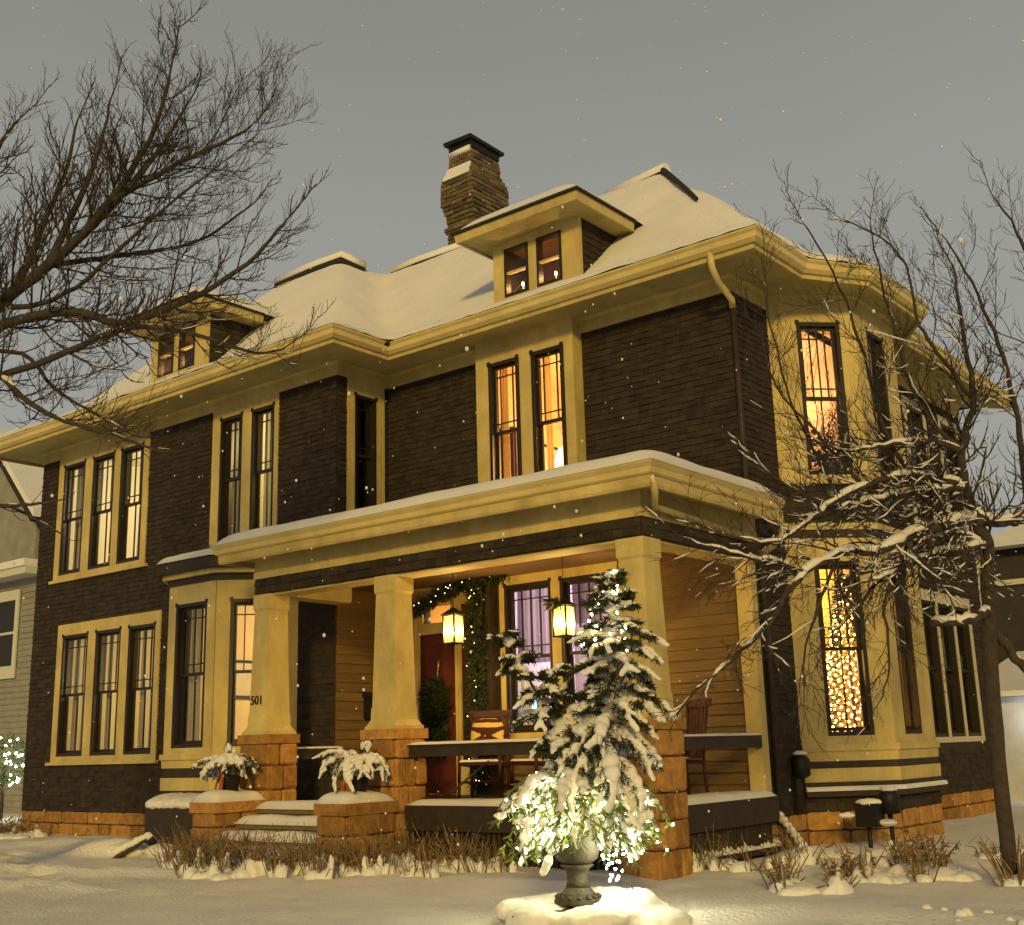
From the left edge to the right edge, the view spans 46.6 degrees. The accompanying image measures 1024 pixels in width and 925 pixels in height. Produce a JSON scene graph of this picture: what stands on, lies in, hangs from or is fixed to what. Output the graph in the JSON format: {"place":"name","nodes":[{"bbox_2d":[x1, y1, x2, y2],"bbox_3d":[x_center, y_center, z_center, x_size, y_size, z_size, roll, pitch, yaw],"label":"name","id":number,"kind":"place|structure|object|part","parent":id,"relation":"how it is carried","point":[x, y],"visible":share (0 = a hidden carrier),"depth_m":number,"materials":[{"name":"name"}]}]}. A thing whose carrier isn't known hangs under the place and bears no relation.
{"place":"outdoors","nodes":[
{"label":"outdoors","id":0,"kind":"place"},
{"bbox_2d":[0,801,1023,924],"bbox_3d":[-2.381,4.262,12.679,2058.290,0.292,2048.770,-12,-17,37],"label":"ground","id":1,"kind":"structure","parent":0,"point":[92,882],"depth_m":9.82,"materials":[{"name":"white snow"}]},
{"bbox_2d":[0,734,25,819],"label":"lit shrub","id":2,"kind":"object","parent":1,"relation":"on","point":[11,779],"visible":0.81,"depth_m":24.50,"materials":[{"name":"green plant"}]},
{"bbox_2d":[0,429,43,813],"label":"neighbour house","id":3,"kind":"structure","parent":1,"relation":"on","point":[19,541],"depth_m":28.99,"materials":[{"name":"beige"}]},
{"bbox_2d":[0,589,20,679],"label":"window","id":4,"kind":"structure","parent":3,"relation":"in","point":[9,600],"depth_m":29.12,"materials":[{"name":"beige"}]},
{"bbox_2d":[0,815,59,838],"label":"dry plant clump","id":5,"kind":"object","parent":1,"relation":"on","point":[17,831],"visible":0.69,"depth_m":18.86,"materials":[{"name":"brown plant"}]},
{"bbox_2d":[107,832,180,857],"bbox_3d":[-4.685,4.811,14.871,1.236,0.367,0.601,-9,-15,28],"label":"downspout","id":6,"kind":"object","parent":1,"relation":"on","point":[135,846],"visible":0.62,"depth_m":14.74,"materials":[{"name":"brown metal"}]},
{"bbox_2d":[0,0,335,540],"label":"bare tree","id":7,"kind":"object","parent":1,"relation":"on","point":[127,183],"visible":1,"depth_m":10.68,"materials":[{"name":"brown plant"}]},
{"bbox_2d":[145,792,200,850],"bbox_3d":[-3.914,4.594,15.073,1.782,0.794,0.831,-12,-17,37],"label":"cellar bulkhead","id":8,"kind":"object","parent":1,"relation":"on","point":[162,811],"visible":0.37,"depth_m":14.98,"materials":[{"name":"grey paint"}]},
{"bbox_2d":[145,819,279,867],"bbox_3d":[-3.156,4.176,12.886,1.381,0.660,1.450,-12,-17,37],"label":"dry plant clump","id":9,"kind":"object","parent":1,"relation":"on","point":[163,862],"visible":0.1,"depth_m":12.82,"materials":[{"name":"brown plant"}]},
{"bbox_2d":[150,823,290,880],"bbox_3d":[-2.911,4.008,12.120,1.465,0.642,1.282,-12,-17,37],"label":"dry plant clump","id":10,"kind":"object","parent":1,"relation":"on","point":[197,864],"visible":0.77,"depth_m":12.04,"materials":[{"name":"brown plant"}]},
{"bbox_2d":[250,822,358,879],"bbox_3d":[-2.019,3.870,11.764,1.081,0.637,1.273,-1,-14,-4],"label":"dry plant clump","id":11,"kind":"object","parent":1,"relation":"on","point":[318,863],"visible":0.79,"depth_m":11.54,"materials":[{"name":"brown plant"}]},
{"bbox_2d":[319,819,409,876],"bbox_3d":[-1.483,3.869,11.767,0.933,0.641,1.051,-2,-13,2],"label":"dry plant clump","id":12,"kind":"object","parent":1,"relation":"on","point":[372,864],"visible":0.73,"depth_m":11.59,"materials":[{"name":"brown plant"}]},
{"bbox_2d":[397,844,442,877],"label":"dry plant clump","id":13,"kind":"object","parent":1,"relation":"on","point":[420,870],"visible":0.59,"depth_m":11.26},
{"bbox_2d":[375,821,487,872],"bbox_3d":[-0.825,3.982,12.155,1.317,0.606,0.671,-9,-15,28],"label":"dry plant clump","id":14,"kind":"object","parent":1,"relation":"on","point":[445,865],"visible":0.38,"depth_m":12.03,"materials":[{"name":"brown plant"}]},
{"bbox_2d":[442,837,520,873],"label":"dry plant clump","id":15,"kind":"object","parent":1,"relation":"on","point":[495,863],"visible":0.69,"depth_m":11.53,"materials":[{"name":"brown plant"}]},
{"bbox_2d":[0,133,1016,880],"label":"house","id":16,"kind":"structure","parent":1,"relation":"on","point":[674,319],"depth_m":15.58,"materials":[{"name":"brown brick"}]},
{"bbox_2d":[56,631,88,756],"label":"window","id":17,"kind":"structure","parent":16,"relation":"in","point":[68,647],"depth_m":20.02,"materials":[{"name":"black paint"}]},
{"bbox_2d":[58,459,86,575],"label":"window","id":18,"kind":"structure","parent":16,"relation":"in","point":[69,477],"depth_m":20.90,"materials":[{"name":"black paint"}]},
{"bbox_2d":[88,450,115,569],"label":"window","id":19,"kind":"structure","parent":16,"relation":"in","point":[98,465],"depth_m":20.32,"materials":[{"name":"black paint"}]},
{"bbox_2d":[89,626,121,755],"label":"window","id":20,"kind":"structure","parent":16,"relation":"in","point":[101,643],"depth_m":19.41,"materials":[{"name":"black paint"}]},
{"bbox_2d":[116,441,144,563],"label":"window","id":21,"kind":"structure","parent":16,"relation":"in","point":[126,456],"depth_m":19.81,"materials":[{"name":"black paint"}]},
{"bbox_2d":[123,621,155,754],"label":"window","id":22,"kind":"structure","parent":16,"relation":"in","point":[132,681],"depth_m":18.84,"materials":[{"name":"black paint"}]},
{"bbox_2d":[183,611,189,740],"bbox_3d":[-4.915,3.177,17.523,0.167,2.025,0.724,0,-14,-6],"label":"curtain","id":23,"kind":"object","parent":16,"relation":"in","point":[186,678],"depth_m":17.75,"materials":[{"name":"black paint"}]},
{"bbox_2d":[171,598,207,747],"bbox_3d":[-4.424,2.973,16.729,0.744,2.025,0.308,-12,-17,37],"label":"window","id":24,"kind":"structure","parent":16,"relation":"in","point":[197,619],"depth_m":16.83,"materials":[{"name":"black paint"}]},
{"bbox_2d":[190,742,259,790],"bbox_3d":[-3.411,3.688,14.146,0.835,0.741,0.769,2,-14,-13],"label":"planter","id":25,"kind":"object","parent":16,"relation":"on","point":[226,762],"visible":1,"depth_m":14.05,"materials":[{"name":"black metal"}]},
{"bbox_2d":[217,411,242,541],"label":"window","id":26,"kind":"structure","parent":16,"relation":"in","point":[225,470],"depth_m":18.23,"materials":[{"name":"black paint"}]},
{"bbox_2d":[227,597,254,745],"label":"window","id":27,"kind":"structure","parent":16,"relation":"in","point":[231,739],"depth_m":16.38,"materials":[{"name":"black paint"}]},
{"bbox_2d":[236,660,251,698],"bbox_3d":[-4.205,3.427,18.764,0.034,0.600,0.550,-12,-17,37],"label":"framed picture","id":28,"kind":"object","parent":16,"relation":"attached to","point":[243,684],"visible":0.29,"depth_m":18.70,"materials":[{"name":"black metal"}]},
{"bbox_2d":[249,401,274,529],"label":"window","id":29,"kind":"structure","parent":16,"relation":"in","point":[256,471],"depth_m":17.79,"materials":[{"name":"black paint"}]},
{"bbox_2d":[311,738,389,791],"bbox_3d":[-1.693,3.338,12.794,0.766,0.737,0.760,-5,-14,15],"label":"planter","id":30,"kind":"object","parent":16,"relation":"on","point":[362,767],"visible":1,"depth_m":12.69,"materials":[{"name":"black metal"}]},
{"bbox_2d":[354,392,377,508],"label":"window","id":31,"kind":"structure","parent":16,"relation":"in","point":[370,404],"depth_m":17.21,"materials":[{"name":"black paint"}]},
{"bbox_2d":[362,692,372,718],"bbox_3d":[-1.887,3.321,16.279,0.150,0.360,0.300,-12,-17,37],"label":"mailbox","id":32,"kind":"object","parent":16,"relation":"attached to","point":[368,698],"visible":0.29,"depth_m":16.18,"materials":[{"name":"black metal"}]},
{"bbox_2d":[417,666,453,764],"bbox_3d":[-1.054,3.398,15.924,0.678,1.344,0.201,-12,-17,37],"label":"potted shrub","id":33,"kind":"object","parent":16,"relation":"on","point":[434,700],"visible":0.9,"depth_m":15.91,"materials":[{"name":"green plant"}]},
{"bbox_2d":[423,633,456,793],"bbox_3d":[-0.961,3.375,16.032,0.670,2.110,0.131,-12,-17,37],"label":"front door","id":34,"kind":"structure","parent":16,"relation":"in","point":[441,777],"depth_m":16.01,"materials":[{"name":"red wood"}]},
{"bbox_2d":[441,573,465,644],"bbox_3d":[-0.713,1.708,14.364,0.230,0.962,0.230,-12,-17,37],"label":"hanging lantern","id":35,"kind":"object","parent":16,"relation":"hanging from","point":[453,612],"visible":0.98,"depth_m":14.27,"materials":[{"name":"black metal"}]},
{"bbox_2d":[421,760,488,798],"bbox_3d":[-0.653,3.572,13.304,0.420,0.446,0.709,-22,-25,56],"label":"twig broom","id":36,"kind":"object","parent":16,"relation":"on","point":[442,796],"visible":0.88,"depth_m":13.19,"materials":[{"name":"brown plant"}]},
{"bbox_2d":[412,574,510,795],"bbox_3d":[-0.872,2.902,15.635,2.182,3.081,0.336,-13,-17,39],"label":"garland","id":37,"kind":"object","parent":16,"relation":"on","point":[462,586],"visible":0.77,"depth_m":15.44,"materials":[{"name":"green plant"}]},
{"bbox_2d":[458,710,511,798],"bbox_3d":[-0.326,3.467,14.132,0.558,1.031,0.726,-5,-14,13],"label":"porch chair","id":38,"kind":"object","parent":16,"relation":"on","point":[474,761],"visible":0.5,"depth_m":14.30,"materials":[{"name":"red wood"}]},
{"bbox_2d":[471,718,503,739],"bbox_3d":[-0.296,3.301,14.325,0.420,0.431,0.175,-5,-14,13],"label":"cushion","id":39,"kind":"object","parent":38,"relation":"on","point":[490,728],"visible":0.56,"depth_m":14.30,"materials":[{"name":"yellow fabric"}]},
{"bbox_2d":[487,354,521,480],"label":"window","id":40,"kind":"structure","parent":16,"relation":"in","point":[495,433],"depth_m":15.99,"materials":[{"name":"black paint"}]},
{"bbox_2d":[500,426,517,478],"bbox_3d":[0.023,0.374,17.171,0.360,1.740,0.350,-12,-17,37],"label":"wardrobe","id":41,"kind":"object","parent":16,"relation":"on","point":[513,455],"visible":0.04,"depth_m":17.09,"materials":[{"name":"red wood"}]},
{"bbox_3d":[0.155,0.336,17.070,0.020,1.580,0.290,-12,-17,37],"label":"door","id":42,"kind":"part","parent":41,"relation":"part of","materials":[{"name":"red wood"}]},
{"bbox_2d":[503,577,552,732],"bbox_3d":[0.308,2.487,15.281,0.794,1.915,0.308,-12,-17,37],"label":"window","id":43,"kind":"structure","parent":16,"relation":"in","point":[532,620],"depth_m":15.44,"materials":[{"name":"black paint"}]},
{"bbox_2d":[509,706,567,796],"bbox_3d":[0.339,3.324,13.613,0.726,1.031,0.558,7,-16,-33],"label":"porch chair","id":44,"kind":"object","parent":16,"relation":"on","point":[535,762],"visible":0.15,"depth_m":13.48,"materials":[{"name":"red wood"}]},
{"bbox_2d":[529,341,567,472],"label":"window","id":45,"kind":"structure","parent":16,"relation":"in","point":[535,357],"depth_m":15.54,"materials":[{"name":"black paint"}]},
{"bbox_2d":[544,444,557,469],"bbox_3d":[0.510,-0.012,18.168,0.034,0.550,0.650,-12,-17,37],"label":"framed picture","id":46,"kind":"object","parent":16,"relation":"attached to","point":[555,453],"visible":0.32,"depth_m":18.20,"materials":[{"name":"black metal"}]},
{"bbox_2d":[539,556,576,637],"bbox_3d":[0.486,1.462,13.393,0.346,1.002,0.375,-12,-17,37],"label":"hanging lantern","id":47,"kind":"object","parent":16,"relation":"hanging from","point":[561,603],"visible":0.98,"depth_m":13.31,"materials":[{"name":"black metal"}]},
{"bbox_2d":[554,447,563,467],"bbox_3d":[0.772,0.066,17.044,0.380,0.560,0.380,-12,-17,37],"label":"table lamp","id":48,"kind":"object","parent":16,"relation":"in","point":[558,460],"visible":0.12,"depth_m":16.97,"materials":[{"name":"white fabric"}]},
{"bbox_2d":[558,569,615,705],"bbox_3d":[1.026,2.332,14.719,0.824,1.915,0.308,-12,-17,37],"label":"window","id":49,"kind":"structure","parent":16,"relation":"in","point":[581,585],"depth_m":14.94,"materials":[{"name":"glass"}]},
{"bbox_2d":[683,698,711,794],"bbox_3d":[1.698,3.030,12.547,0.726,1.031,0.558,2,-14,-16],"label":"porch chair","id":50,"kind":"object","parent":16,"relation":"on","point":[695,725],"visible":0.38,"depth_m":12.64,"materials":[{"name":"red wood"}]},
{"bbox_2d":[791,751,810,812],"bbox_3d":[3.242,3.562,13.278,0.200,0.671,0.195,-12,-17,37],"label":"electric meter","id":51,"kind":"object","parent":16,"relation":"attached to","point":[800,760],"visible":1,"depth_m":13.25,"materials":[{"name":"black metal"}]},
{"bbox_2d":[794,320,851,474],"bbox_3d":[3.842,-0.802,14.743,0.584,1.985,0.167,0,-14,-6],"label":"window","id":52,"kind":"structure","parent":16,"relation":"in","point":[835,345],"depth_m":14.80,"materials":[{"name":"black paint"}]},
{"bbox_2d":[810,423,858,468],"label":"house plant","id":53,"kind":"object","parent":16,"relation":"in","point":[823,454],"visible":0.28,"depth_m":14.82,"materials":[{"name":"green plant"}]},
{"bbox_2d":[825,573,862,731],"bbox_3d":[4.182,2.510,14.676,1.184,2.316,1.145,-12,-17,37],"label":"christmas tree","id":54,"kind":"object","parent":16,"relation":"on","point":[836,666],"visible":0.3,"depth_m":14.65,"materials":[{"name":"yellow plant"}]},
{"bbox_2d":[814,559,874,735],"bbox_3d":[3.885,2.168,14.026,0.584,2.055,0.167,0,-14,-6],"label":"window","id":55,"kind":"structure","parent":16,"relation":"in","point":[861,653],"depth_m":13.98,"materials":[{"name":"black paint"}]},
{"bbox_2d":[865,330,895,476],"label":"window","id":56,"kind":"structure","parent":16,"relation":"in","point":[878,341],"depth_m":15.40,"materials":[{"name":"black paint"}]},
{"bbox_2d":[889,562,922,733],"bbox_3d":[4.722,2.255,14.487,0.167,2.055,0.574,-12,-17,37],"label":"window","id":57,"kind":"structure","parent":16,"relation":"in","point":[914,723],"depth_m":14.55,"materials":[{"name":"black paint"}]},
{"bbox_2d":[905,402,933,522],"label":"window","id":58,"kind":"structure","parent":16,"relation":"in","point":[917,417],"depth_m":18.54,"materials":[{"name":"black paint"}]},
{"bbox_2d":[921,600,948,736],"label":"window","id":59,"kind":"structure","parent":16,"relation":"in","point":[942,730],"depth_m":17.50,"materials":[{"name":"black paint"}]},
{"bbox_2d":[922,603,965,736],"bbox_3d":[6.482,3.119,17.930,0.307,1.985,0.664,-12,-17,37],"label":"window","id":60,"kind":"structure","parent":16,"relation":"in","point":[949,639],"depth_m":18.02,"materials":[{"name":"black paint"}]},
{"bbox_2d":[940,421,966,529],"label":"window","id":61,"kind":"structure","parent":16,"relation":"in","point":[959,507],"depth_m":19.62,"materials":[{"name":"black paint"}]},
{"bbox_2d":[939,607,981,735],"bbox_3d":[6.936,3.237,18.477,0.307,1.985,0.664,-12,-17,37],"label":"window","id":62,"kind":"structure","parent":16,"relation":"in","point":[964,633],"depth_m":18.56,"materials":[{"name":"black paint"}]},
{"bbox_2d":[495,886,692,924],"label":"plinth","id":63,"kind":"structure","parent":1,"relation":"on","point":[618,905],"depth_m":7.94,"materials":[{"name":"white"}]},
{"bbox_2d":[554,821,601,906],"bbox_3d":[0.456,2.775,8.370,0.400,0.625,0.400,-12,-17,37],"label":"urn","id":64,"kind":"object","parent":63,"relation":"on","point":[577,891],"visible":0.69,"depth_m":8.25,"materials":[{"name":"stone"}]},
{"bbox_2d":[486,767,673,869],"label":"cedar greens","id":65,"kind":"object","parent":64,"relation":"in","point":[628,828],"visible":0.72,"depth_m":8.14,"materials":[{"name":"green plant"}]},
{"bbox_2d":[486,567,676,875],"bbox_3d":[0.532,1.825,8.546,1.184,2.143,1.005,-12,-17,37],"label":"potted spruce","id":66,"kind":"object","parent":64,"relation":"in","point":[594,720],"visible":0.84,"depth_m":8.42,"materials":[{"name":"green plant"}]},
{"bbox_2d":[580,570,627,651],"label":"tip lights","id":67,"kind":"object","parent":66,"relation":"attached to","point":[591,614],"visible":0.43,"depth_m":8.51,"materials":[{"name":"white"}]},
{"bbox_2d":[505,772,673,889],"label":"string lights","id":68,"kind":"object","parent":64,"relation":"in","point":[615,868],"visible":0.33,"depth_m":8.21,"materials":[{"name":"beige"}]},
{"bbox_2d":[686,820,793,872],"bbox_3d":[1.973,3.657,11.202,0.948,0.599,1.191,4,-15,-22],"label":"dry plant clump","id":69,"kind":"object","parent":1,"relation":"on","point":[713,863],"visible":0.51,"depth_m":11.13,"materials":[{"name":"brown plant"}]},
{"bbox_2d":[750,817,836,868],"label":"dry plant clump","id":70,"kind":"object","parent":1,"relation":"on","point":[796,856],"visible":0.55,"depth_m":11.00,"materials":[{"name":"brown plant"}]},
{"bbox_2d":[746,852,860,895],"bbox_3d":[2.238,3.312,9.425,0.633,0.428,0.909,6,-15,-28],"label":"dry plant clump","id":71,"kind":"object","parent":1,"relation":"on","point":[783,884],"visible":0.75,"depth_m":9.23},
{"bbox_2d":[777,811,855,858],"bbox_3d":[2.950,3.859,12.133,0.506,0.520,1.330,4,-15,-22],"label":"drain extension","id":72,"kind":"object","parent":1,"relation":"on","point":[829,852],"visible":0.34,"depth_m":12.16,"materials":[{"name":"brown paint"}]},
{"bbox_2d":[629,142,1023,875],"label":"bare tree","id":73,"kind":"object","parent":1,"relation":"on","point":[933,482],"visible":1,"depth_m":8.96,"materials":[{"name":"brown plant"}]},
{"bbox_2d":[815,836,909,883],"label":"dry plant clump","id":74,"kind":"object","parent":1,"relation":"on","point":[869,874],"visible":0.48,"depth_m":9.90,"materials":[{"name":"brown plant"}]},
{"bbox_2d":[838,785,900,847],"bbox_3d":[3.820,3.823,12.658,0.664,0.743,0.309,-3,-14,4],"label":"gas meter","id":75,"kind":"object","parent":1,"relation":"on","point":[887,801],"visible":0.98,"depth_m":12.62,"materials":[{"name":"black metal"}]},
{"bbox_2d":[861,825,961,866],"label":"dry plant clump","id":76,"kind":"object","parent":1,"relation":"on","point":[886,861],"visible":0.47,"depth_m":11.01,"materials":[{"name":"brown plant"}]},
{"bbox_2d":[881,830,982,882],"bbox_3d":[3.585,3.418,10.232,0.892,0.472,0.868,-12,-17,37],"label":"dry plant clump","id":77,"kind":"object","parent":1,"relation":"on","point":[921,869],"visible":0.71,"depth_m":10.14,"materials":[{"name":"brown plant"}]},
{"bbox_2d":[921,904,1023,924],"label":"snow clods","id":78,"kind":"object","parent":1,"relation":"on","point":[965,911],"visible":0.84,"depth_m":7.55,"materials":[{"name":"white snow"}]},
{"bbox_2d":[965,834,1023,859],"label":"dry plant clump","id":79,"kind":"object","parent":1,"relation":"on","point":[993,852],"visible":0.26,"depth_m":11.42,"materials":[{"name":"brown plant"}]},
{"bbox_2d":[975,524,1023,696],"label":"neighbour house","id":80,"kind":"structure","parent":1,"relation":"on","point":[1008,543],"depth_m":26.00,"materials":[{"name":"beige"}]},
{"bbox_2d":[978,834,1023,886],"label":"dry plant clump","id":81,"kind":"object","parent":1,"relation":"on","point":[1009,880],"visible":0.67,"depth_m":9.51,"materials":[{"name":"brown plant"}]},
{"bbox_2d":[999,651,1023,800],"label":"garage","id":82,"kind":"structure","parent":1,"relation":"on","point":[1011,676],"depth_m":21.73,"materials":[{"name":"paint"}]},
{"bbox_2d":[0,0,1023,881],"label":"snowfall","id":83,"kind":"object","parent":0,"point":[960,240],"visible":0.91,"depth_m":7.16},
{"bbox_2d":[0,0,1023,535],"label":"sky","id":84,"kind":"structure","parent":0,"point":[521,87],"materials":[{"name":"grey"}]}
]}

